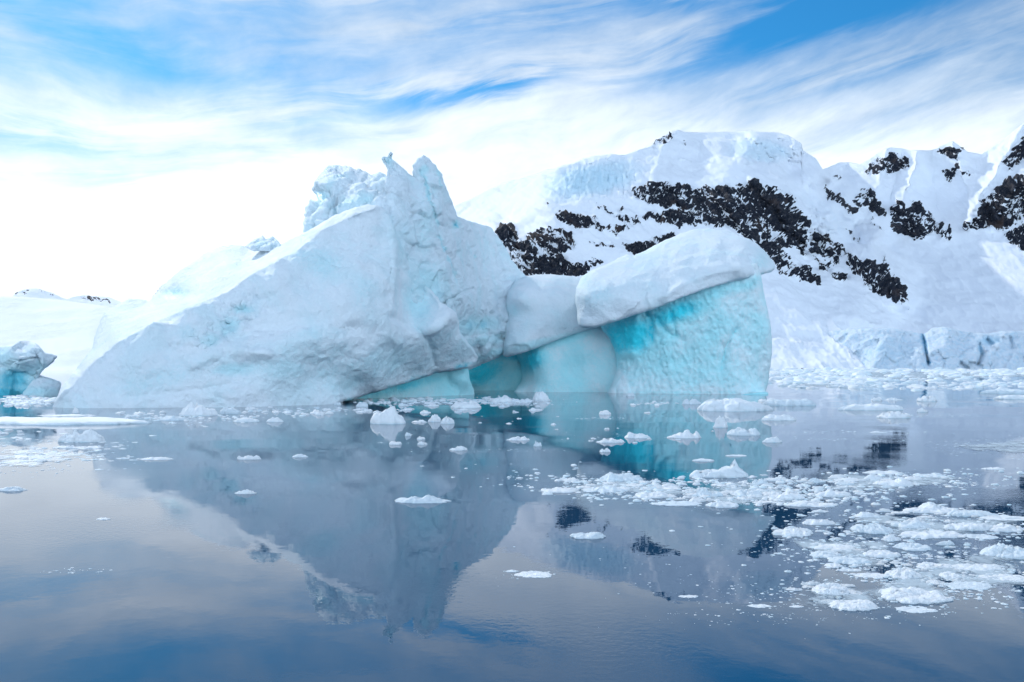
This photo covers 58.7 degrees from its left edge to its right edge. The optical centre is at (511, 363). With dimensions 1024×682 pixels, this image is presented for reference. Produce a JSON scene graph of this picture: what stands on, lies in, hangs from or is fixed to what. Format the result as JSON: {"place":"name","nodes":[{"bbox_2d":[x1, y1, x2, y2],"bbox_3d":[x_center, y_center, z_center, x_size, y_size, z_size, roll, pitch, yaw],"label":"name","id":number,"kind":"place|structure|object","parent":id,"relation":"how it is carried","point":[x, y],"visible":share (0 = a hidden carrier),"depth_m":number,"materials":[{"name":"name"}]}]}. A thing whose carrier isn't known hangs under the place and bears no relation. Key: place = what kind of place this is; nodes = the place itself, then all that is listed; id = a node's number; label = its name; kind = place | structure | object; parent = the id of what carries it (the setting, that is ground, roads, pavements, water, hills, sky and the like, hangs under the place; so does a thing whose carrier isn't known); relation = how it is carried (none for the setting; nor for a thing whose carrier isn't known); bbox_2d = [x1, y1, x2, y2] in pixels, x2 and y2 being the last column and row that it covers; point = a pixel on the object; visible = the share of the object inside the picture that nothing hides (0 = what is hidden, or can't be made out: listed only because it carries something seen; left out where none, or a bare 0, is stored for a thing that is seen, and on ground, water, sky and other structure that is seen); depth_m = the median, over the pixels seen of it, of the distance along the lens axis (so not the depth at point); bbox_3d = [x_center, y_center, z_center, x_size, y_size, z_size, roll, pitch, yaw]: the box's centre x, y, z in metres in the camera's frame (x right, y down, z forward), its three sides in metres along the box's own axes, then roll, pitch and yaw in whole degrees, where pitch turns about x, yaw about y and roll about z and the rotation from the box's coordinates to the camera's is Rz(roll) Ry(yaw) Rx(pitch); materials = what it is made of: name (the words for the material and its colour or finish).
{"place":"outdoors","nodes":[
{"label":"outdoors","id":0,"kind":"place"},
{"bbox_2d":[0,296,111,369],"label":"snow hill","id":1,"kind":"structure","parent":0,"point":[64,331],"depth_m":712.00,"materials":[{"name":"snow"}]},
{"bbox_2d":[13,288,119,307],"bbox_3d":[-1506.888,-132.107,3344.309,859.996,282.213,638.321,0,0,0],"label":"peaks","id":2,"kind":"object","parent":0,"point":[87,299],"visible":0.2,"depth_m":3248.02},
{"bbox_2d":[0,368,1023,681],"bbox_3d":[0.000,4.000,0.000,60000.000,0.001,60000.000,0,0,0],"label":"water","id":3,"kind":"structure","parent":0,"point":[328,558],"depth_m":19.92,"materials":[{"name":"blue liquid"}]},
{"bbox_2d":[0,486,26,490],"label":"ice floe","id":4,"kind":"object","parent":3,"relation":"on","point":[14,488],"visible":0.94,"depth_m":28.71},
{"bbox_2d":[0,339,60,395],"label":"iceberg","id":5,"kind":"object","parent":3,"relation":"on","point":[24,363],"visible":0.76,"depth_m":116.27,"materials":[{"name":"ice"}]},
{"bbox_2d":[38,414,94,415],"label":"ice floe","id":6,"kind":"object","parent":3,"relation":"on","point":[67,415],"visible":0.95,"depth_m":69.91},
{"bbox_2d":[0,416,151,424],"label":"ice floe","id":7,"kind":"object","parent":3,"relation":"on","point":[54,420],"visible":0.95,"depth_m":60.30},
{"bbox_2d":[53,445,103,448],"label":"ice floe","id":8,"kind":"object","parent":3,"relation":"on","point":[77,447],"visible":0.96,"depth_m":43.10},
{"bbox_2d":[58,428,105,441],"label":"ice floe","id":9,"kind":"object","parent":3,"relation":"on","point":[90,435],"visible":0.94,"depth_m":46.46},
{"bbox_2d":[137,457,171,459],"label":"ice floe","id":10,"kind":"object","parent":3,"relation":"on","point":[157,458],"visible":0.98,"depth_m":37.98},
{"bbox_2d":[157,416,190,420],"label":"ice floe","id":11,"kind":"object","parent":3,"relation":"on","point":[171,418],"visible":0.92,"depth_m":64.25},
{"bbox_2d":[179,402,217,415],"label":"ice floe","id":12,"kind":"object","parent":3,"relation":"on","point":[191,409],"visible":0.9,"depth_m":69.83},
{"bbox_2d":[219,407,240,413],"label":"ice floe","id":13,"kind":"object","parent":3,"relation":"on","point":[227,410],"visible":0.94,"depth_m":72.37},
{"bbox_2d":[234,489,256,493],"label":"ice floe","id":14,"kind":"object","parent":3,"relation":"on","point":[246,491],"visible":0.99,"depth_m":27.97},
{"bbox_2d":[233,417,258,421],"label":"ice floe","id":15,"kind":"object","parent":3,"relation":"on","point":[244,419],"visible":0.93,"depth_m":62.45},
{"bbox_2d":[237,455,260,459],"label":"ice floe","id":16,"kind":"object","parent":3,"relation":"on","point":[249,457],"visible":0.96,"depth_m":38.01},
{"bbox_2d":[266,417,283,421],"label":"ice floe","id":17,"kind":"object","parent":3,"relation":"on","point":[276,419],"visible":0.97,"depth_m":62.57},
{"bbox_2d":[53,152,524,407],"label":"iceberg","id":18,"kind":"object","parent":3,"relation":"on","point":[398,280],"visible":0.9,"depth_m":93.76,"materials":[{"name":"ice"}]},
{"bbox_2d":[356,402,367,406],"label":"ice chunk","id":19,"kind":"object","parent":3,"relation":"on","point":[360,404],"visible":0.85,"depth_m":84.89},
{"bbox_2d":[370,406,405,423],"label":"ice floe","id":20,"kind":"object","parent":3,"relation":"on","point":[390,415],"visible":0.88,"depth_m":60.39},
{"bbox_2d":[394,495,449,502],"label":"ice floe","id":21,"kind":"object","parent":3,"relation":"on","point":[426,499],"visible":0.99,"depth_m":26.22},
{"bbox_2d":[428,414,440,421],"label":"ice floe","id":22,"kind":"object","parent":3,"relation":"on","point":[436,418],"visible":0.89,"depth_m":62.60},
{"bbox_2d":[440,416,454,423],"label":"ice floe","id":23,"kind":"object","parent":3,"relation":"on","point":[446,420],"visible":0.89,"depth_m":60.77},
{"bbox_2d":[450,446,466,450],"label":"ice floe","id":24,"kind":"object","parent":3,"relation":"on","point":[460,448],"visible":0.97,"depth_m":41.98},
{"bbox_2d":[451,400,480,407],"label":"ice floe","id":25,"kind":"object","parent":3,"relation":"on","point":[470,404],"visible":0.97,"depth_m":82.63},
{"bbox_2d":[489,395,512,401],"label":"ice floe","id":26,"kind":"object","parent":3,"relation":"on","point":[504,398],"visible":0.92,"depth_m":95.01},
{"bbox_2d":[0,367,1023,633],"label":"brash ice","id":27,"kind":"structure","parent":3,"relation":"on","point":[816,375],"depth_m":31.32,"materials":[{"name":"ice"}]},
{"bbox_2d":[2,372,1023,603],"bbox_3d":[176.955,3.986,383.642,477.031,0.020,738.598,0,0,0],"label":"slush","id":28,"kind":"object","parent":3,"relation":"on","point":[913,582],"visible":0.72,"depth_m":23.18,"materials":[{"name":"white"}]},
{"bbox_2d":[507,436,529,439],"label":"ice floe","id":29,"kind":"object","parent":3,"relation":"on","point":[519,438],"visible":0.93,"depth_m":47.65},
{"bbox_2d":[512,398,531,401],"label":"ice floe","id":30,"kind":"object","parent":3,"relation":"on","point":[522,400],"visible":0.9,"depth_m":95.20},
{"bbox_2d":[514,571,551,577],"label":"ice floe","id":31,"kind":"object","parent":3,"relation":"on","point":[536,574],"visible":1,"depth_m":17.19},
{"bbox_2d":[532,392,549,400],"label":"ice floe","id":32,"kind":"object","parent":3,"relation":"on","point":[540,396],"visible":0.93,"depth_m":98.03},
{"bbox_2d":[502,274,616,391],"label":"iceberg","id":33,"kind":"object","parent":3,"relation":"on","point":[551,344],"visible":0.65,"depth_m":128.70,"materials":[{"name":"ice"}]},
{"bbox_2d":[541,487,578,492],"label":"ice floe","id":34,"kind":"object","parent":3,"relation":"on","point":[562,490],"visible":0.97,"depth_m":28.40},
{"bbox_2d":[570,532,605,538],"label":"ice floe","id":35,"kind":"object","parent":3,"relation":"on","point":[591,535],"visible":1,"depth_m":20.87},
{"bbox_2d":[582,485,627,492],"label":"ice floe","id":36,"kind":"object","parent":3,"relation":"on","point":[609,488],"visible":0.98,"depth_m":28.54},
{"bbox_2d":[597,438,623,442],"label":"ice floe","id":37,"kind":"object","parent":3,"relation":"on","point":[608,440],"visible":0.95,"depth_m":46.19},
{"bbox_2d":[600,472,642,481],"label":"ice floe","id":38,"kind":"object","parent":3,"relation":"on","point":[611,476],"visible":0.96,"depth_m":31.03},
{"bbox_2d":[626,483,642,486],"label":"ice chunk","id":39,"kind":"object","parent":3,"relation":"on","point":[635,485],"visible":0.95,"depth_m":29.68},
{"bbox_2d":[624,432,650,437],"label":"ice floe","id":40,"kind":"object","parent":3,"relation":"on","point":[632,435],"visible":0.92,"depth_m":49.07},
{"bbox_2d":[635,491,667,497],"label":"ice floe","id":41,"kind":"object","parent":3,"relation":"on","point":[657,494],"visible":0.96,"depth_m":27.25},
{"bbox_2d":[650,501,698,505],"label":"ice floe","id":42,"kind":"object","parent":3,"relation":"on","point":[677,503],"visible":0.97,"depth_m":25.89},
{"bbox_2d":[575,228,774,394],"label":"iceberg","id":43,"kind":"object","parent":3,"relation":"on","point":[684,312],"visible":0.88,"depth_m":121.17,"materials":[{"name":"ice"}]},
{"bbox_2d":[667,429,701,437],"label":"ice floe","id":44,"kind":"object","parent":3,"relation":"on","point":[687,434],"visible":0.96,"depth_m":49.05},
{"bbox_2d":[682,399,700,403],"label":"ice floe","id":45,"kind":"object","parent":3,"relation":"on","point":[692,401],"visible":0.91,"depth_m":89.88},
{"bbox_2d":[689,497,705,501],"bbox_3d":[5.400,3.958,26.444,0.538,0.170,0.339,0,0,-18],"label":"ice chunk","id":46,"kind":"object","parent":3,"relation":"on","point":[693,499],"visible":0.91,"depth_m":26.35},
{"bbox_2d":[692,458,713,461],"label":"ice floe","id":47,"kind":"object","parent":3,"relation":"on","point":[703,460],"visible":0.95,"depth_m":37.31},
{"bbox_2d":[692,488,722,496],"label":"ice floe","id":48,"kind":"object","parent":3,"relation":"on","point":[705,492],"visible":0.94,"depth_m":27.44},
{"bbox_2d":[689,459,748,477],"bbox_3d":[7.325,3.760,32.334,2.159,0.803,0.967,0,0,0],"label":"ice floe","id":49,"kind":"object","parent":3,"relation":"on","point":[733,470],"visible":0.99,"depth_m":32.07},
{"bbox_2d":[713,416,727,427],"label":"ice floe","id":50,"kind":"object","parent":3,"relation":"on","point":[720,422],"visible":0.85,"depth_m":57.00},
{"bbox_2d":[705,501,738,507],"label":"ice floe","id":51,"kind":"object","parent":3,"relation":"on","point":[720,504],"visible":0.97,"depth_m":25.46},
{"bbox_2d":[697,398,772,411],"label":"ice floe","id":52,"kind":"object","parent":3,"relation":"on","point":[732,404],"visible":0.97,"depth_m":76.97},
{"bbox_2d":[727,427,760,435],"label":"ice floe","id":53,"kind":"object","parent":3,"relation":"on","point":[738,431],"visible":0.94,"depth_m":50.93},
{"bbox_2d":[737,495,752,499],"bbox_3d":[6.877,3.969,26.851,0.461,0.145,0.348,0,0,15],"label":"ice chunk","id":54,"kind":"object","parent":3,"relation":"on","point":[743,497],"visible":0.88,"depth_m":26.78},
{"bbox_2d":[732,488,761,495],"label":"ice floe","id":55,"kind":"object","parent":3,"relation":"on","point":[745,492],"visible":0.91,"depth_m":27.70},
{"bbox_2d":[748,604,771,607],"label":"ice floe","id":56,"kind":"object","parent":3,"relation":"on","point":[759,605],"visible":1,"depth_m":14.99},
{"bbox_2d":[752,478,767,483],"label":"ice floe","id":57,"kind":"object","parent":3,"relation":"on","point":[760,481],"visible":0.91,"depth_m":30.13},
{"bbox_2d":[762,437,781,442],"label":"ice floe","id":58,"kind":"object","parent":3,"relation":"on","point":[772,440],"visible":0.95,"depth_m":46.22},
{"bbox_2d":[764,477,787,480],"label":"ice floe","id":59,"kind":"object","parent":3,"relation":"on","point":[776,479],"visible":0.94,"depth_m":31.09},
{"bbox_2d":[762,414,795,420],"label":"ice floe","id":60,"kind":"object","parent":3,"relation":"on","point":[774,417],"visible":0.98,"depth_m":64.26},
{"bbox_2d":[767,487,804,499],"bbox_3d":[8.123,3.896,27.016,1.081,0.425,0.733,0,0,0],"label":"ice floe","id":61,"kind":"object","parent":3,"relation":"on","point":[789,493],"visible":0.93,"depth_m":26.84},
{"bbox_2d":[762,398,815,405],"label":"ice floe","id":62,"kind":"object","parent":3,"relation":"on","point":[792,402],"visible":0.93,"depth_m":86.94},
{"bbox_2d":[772,526,812,536],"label":"ice floe","id":63,"kind":"object","parent":3,"relation":"on","point":[791,531],"visible":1,"depth_m":21.28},
{"bbox_2d":[801,581,820,585],"bbox_3d":[5.411,3.979,16.490,0.374,0.102,0.238,0,0,8],"label":"ice chunk","id":64,"kind":"object","parent":3,"relation":"on","point":[812,583],"visible":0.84,"depth_m":16.42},
{"bbox_2d":[786,500,837,506],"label":"ice floe","id":65,"kind":"object","parent":3,"relation":"on","point":[804,503],"visible":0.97,"depth_m":25.57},
{"bbox_2d":[808,478,825,482],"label":"ice floe","id":66,"kind":"object","parent":3,"relation":"on","point":[813,480],"visible":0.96,"depth_m":30.71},
{"bbox_2d":[802,519,834,524],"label":"ice floe","id":67,"kind":"object","parent":3,"relation":"on","point":[818,522],"visible":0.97,"depth_m":22.66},
{"bbox_2d":[810,550,841,557],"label":"ice floe","id":68,"kind":"object","parent":3,"relation":"on","point":[824,554],"visible":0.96,"depth_m":18.87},
{"bbox_2d":[812,583,849,595],"bbox_3d":[5.608,3.951,15.972,0.696,0.208,0.580,0,0,0],"label":"ice floe","id":69,"kind":"object","parent":3,"relation":"on","point":[830,589],"visible":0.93,"depth_m":15.82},
{"bbox_2d":[815,489,851,496],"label":"ice floe","id":70,"kind":"object","parent":3,"relation":"on","point":[831,493],"visible":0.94,"depth_m":27.42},
{"bbox_2d":[824,563,843,567],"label":"ice floe","id":71,"kind":"object","parent":3,"relation":"on","point":[834,565],"visible":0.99,"depth_m":17.92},
{"bbox_2d":[813,544,856,549],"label":"ice floe","id":72,"kind":"object","parent":3,"relation":"on","point":[827,546],"visible":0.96,"depth_m":19.75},
{"bbox_2d":[835,480,853,484],"bbox_3d":[11.003,3.958,30.139,0.607,0.173,0.362,0,0,7],"label":"ice chunk","id":73,"kind":"object","parent":3,"relation":"on","point":[839,482],"visible":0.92,"depth_m":30.06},
{"bbox_2d":[828,555,872,564],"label":"ice floe","id":74,"kind":"object","parent":3,"relation":"on","point":[851,560],"visible":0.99,"depth_m":18.30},
{"bbox_2d":[832,477,868,480],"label":"ice floe","id":75,"kind":"object","parent":3,"relation":"on","point":[848,479],"visible":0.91,"depth_m":31.09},
{"bbox_2d":[827,599,879,610],"bbox_3d":[5.624,3.982,15.025,0.830,0.133,0.629,0,0,0],"label":"ice floe","id":76,"kind":"object","parent":3,"relation":"on","point":[859,605],"visible":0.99,"depth_m":14.89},
{"bbox_2d":[848,589,864,594],"bbox_3d":[5.962,3.981,15.828,0.355,0.095,0.196,0,0,27],"label":"ice chunk","id":77,"kind":"object","parent":3,"relation":"on","point":[854,592],"visible":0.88,"depth_m":15.80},
{"bbox_2d":[853,512,882,517],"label":"ice floe","id":78,"kind":"object","parent":3,"relation":"on","point":[865,515],"visible":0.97,"depth_m":23.68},
{"bbox_2d":[854,573,884,577],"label":"ice floe","id":79,"kind":"object","parent":3,"relation":"on","point":[870,575],"visible":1,"depth_m":17.14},
{"bbox_2d":[838,403,903,409],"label":"ice floe","id":80,"kind":"object","parent":3,"relation":"on","point":[872,406],"visible":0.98,"depth_m":78.36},
{"bbox_2d":[850,523,893,533],"bbox_3d":[8.590,3.946,21.780,0.957,0.265,0.814,0,0,41],"label":"ice floe","id":81,"kind":"object","parent":3,"relation":"on","point":[877,528],"visible":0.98,"depth_m":21.61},
{"bbox_2d":[864,474,882,479],"bbox_3d":[12.527,3.942,31.575,0.655,0.236,0.399,0,0,1],"label":"ice chunk","id":82,"kind":"object","parent":3,"relation":"on","point":[872,476],"visible":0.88,"depth_m":31.45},
{"bbox_2d":[863,550,900,557],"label":"ice floe","id":83,"kind":"object","parent":3,"relation":"on","point":[880,553],"visible":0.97,"depth_m":18.86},
{"bbox_2d":[862,470,903,473],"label":"ice floe","id":84,"kind":"object","parent":3,"relation":"on","point":[879,471],"visible":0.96,"depth_m":33.23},
{"bbox_2d":[881,533,900,540],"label":"ice floe","id":85,"kind":"object","parent":3,"relation":"on","point":[892,537],"visible":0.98,"depth_m":20.59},
{"bbox_2d":[873,477,913,485],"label":"ice floe","id":86,"kind":"object","parent":3,"relation":"on","point":[902,481],"visible":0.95,"depth_m":29.96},
{"bbox_2d":[876,411,910,417],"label":"ice floe","id":87,"kind":"object","parent":3,"relation":"on","point":[892,414],"visible":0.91,"depth_m":67.11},
{"bbox_2d":[884,568,921,578],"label":"ice floe","id":88,"kind":"object","parent":3,"relation":"on","point":[904,573],"visible":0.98,"depth_m":17.07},
{"bbox_2d":[891,520,930,528],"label":"ice floe","id":89,"kind":"object","parent":3,"relation":"on","point":[914,524],"visible":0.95,"depth_m":22.22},
{"bbox_2d":[893,542,931,550],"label":"ice floe","id":90,"kind":"object","parent":3,"relation":"on","point":[912,546],"visible":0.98,"depth_m":19.66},
{"bbox_2d":[905,476,922,479],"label":"ice chunk","id":91,"kind":"object","parent":3,"relation":"on","point":[913,478],"visible":0.87,"depth_m":31.39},
{"bbox_2d":[878,586,953,603],"bbox_3d":[6.886,3.973,15.616,1.164,0.196,0.968,0,0,0],"label":"ice floe","id":92,"kind":"object","parent":3,"relation":"on","point":[912,595],"visible":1,"depth_m":15.49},
{"bbox_2d":[895,606,937,612],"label":"ice floe","id":93,"kind":"object","parent":3,"relation":"on","point":[914,609],"visible":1,"depth_m":14.78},
{"bbox_2d":[908,517,925,521],"bbox_3d":[10.214,3.965,23.036,0.553,0.154,0.274,0,0,-10],"label":"ice chunk","id":94,"kind":"object","parent":3,"relation":"on","point":[917,518],"visible":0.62,"depth_m":23.01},
{"bbox_2d":[917,396,936,401],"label":"ice floe","id":95,"kind":"object","parent":3,"relation":"on","point":[927,398],"visible":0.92,"depth_m":96.64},
{"bbox_2d":[913,473,944,476],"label":"ice floe","id":96,"kind":"object","parent":3,"relation":"on","point":[931,474],"visible":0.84,"depth_m":32.42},
{"bbox_2d":[898,529,964,538],"bbox_3d":[9.730,3.978,21.201,1.604,0.207,0.825,0,0,0],"label":"ice floe","id":97,"kind":"object","parent":3,"relation":"on","point":[933,533],"visible":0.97,"depth_m":21.04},
{"bbox_2d":[903,502,959,513],"bbox_3d":[11.399,3.938,24.702,1.625,0.326,0.866,0,0,0],"label":"ice floe","id":98,"kind":"object","parent":3,"relation":"on","point":[929,507],"visible":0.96,"depth_m":24.55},
{"bbox_2d":[915,562,952,568],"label":"ice floe","id":99,"kind":"object","parent":3,"relation":"on","point":[922,565],"visible":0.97,"depth_m":17.94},
{"bbox_2d":[926,579,944,584],"bbox_3d":[7.731,3.979,16.560,0.379,0.104,0.257,0,0,26],"label":"ice chunk","id":100,"kind":"object","parent":3,"relation":"on","point":[935,582],"visible":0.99,"depth_m":16.54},
{"bbox_2d":[936,540,954,545],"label":"ice floe","id":101,"kind":"object","parent":3,"relation":"on","point":[948,543],"visible":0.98,"depth_m":20.05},
{"bbox_2d":[939,572,960,577],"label":"ice floe","id":102,"kind":"object","parent":3,"relation":"on","point":[948,575],"visible":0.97,"depth_m":17.04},
{"bbox_2d":[944,522,992,530],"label":"ice floe","id":103,"kind":"object","parent":3,"relation":"on","point":[966,526],"visible":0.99,"depth_m":21.91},
{"bbox_2d":[944,581,992,589],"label":"ice floe","id":104,"kind":"object","parent":3,"relation":"on","point":[970,585],"visible":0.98,"depth_m":16.33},
{"bbox_2d":[947,509,998,516],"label":"ice floe","id":105,"kind":"object","parent":3,"relation":"on","point":[967,513],"visible":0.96,"depth_m":23.92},
{"bbox_2d":[951,563,1001,570],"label":"ice floe","id":106,"kind":"object","parent":3,"relation":"on","point":[980,567],"visible":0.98,"depth_m":17.76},
{"bbox_2d":[964,534,998,538],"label":"ice floe","id":107,"kind":"object","parent":3,"relation":"on","point":[982,536],"visible":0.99,"depth_m":20.98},
{"bbox_2d":[981,467,1004,469],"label":"ice floe","id":108,"kind":"object","parent":3,"relation":"on","point":[994,468],"visible":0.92,"depth_m":34.46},
{"bbox_2d":[978,573,1023,581],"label":"ice floe","id":109,"kind":"object","parent":3,"relation":"on","point":[1003,577],"visible":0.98,"depth_m":16.97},
{"bbox_2d":[978,515,1023,520],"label":"ice floe","id":110,"kind":"object","parent":3,"relation":"on","point":[1010,518],"visible":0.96,"depth_m":23.43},
{"bbox_2d":[979,542,1023,559],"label":"ice floe","id":111,"kind":"object","parent":3,"relation":"on","point":[1005,551],"visible":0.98,"depth_m":18.88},
{"bbox_2d":[980,388,1023,393],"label":"ice floe","id":112,"kind":"object","parent":3,"relation":"on","point":[1007,391],"visible":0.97,"depth_m":122.16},
{"bbox_2d":[989,523,1023,531],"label":"ice floe","id":113,"kind":"object","parent":3,"relation":"on","point":[1001,527],"visible":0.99,"depth_m":21.78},
{"bbox_2d":[993,395,1023,398],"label":"ice floe","id":114,"kind":"object","parent":3,"relation":"on","point":[1011,397],"visible":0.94,"depth_m":102.72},
{"bbox_2d":[0,0,1023,301],"label":"sky","id":115,"kind":"structure","parent":0,"point":[140,139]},
{"bbox_2d":[454,123,1023,367],"bbox_3d":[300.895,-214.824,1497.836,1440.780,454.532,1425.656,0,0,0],"label":"mountain range","id":116,"kind":"structure","parent":0,"point":[921,241],"depth_m":1121.17,"materials":[{"name":"snow"}]},
{"bbox_2d":[828,327,1023,367],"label":"glacier front","id":117,"kind":"object","parent":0,"point":[943,347],"visible":0.8,"depth_m":802.90,"materials":[{"name":"ice"}]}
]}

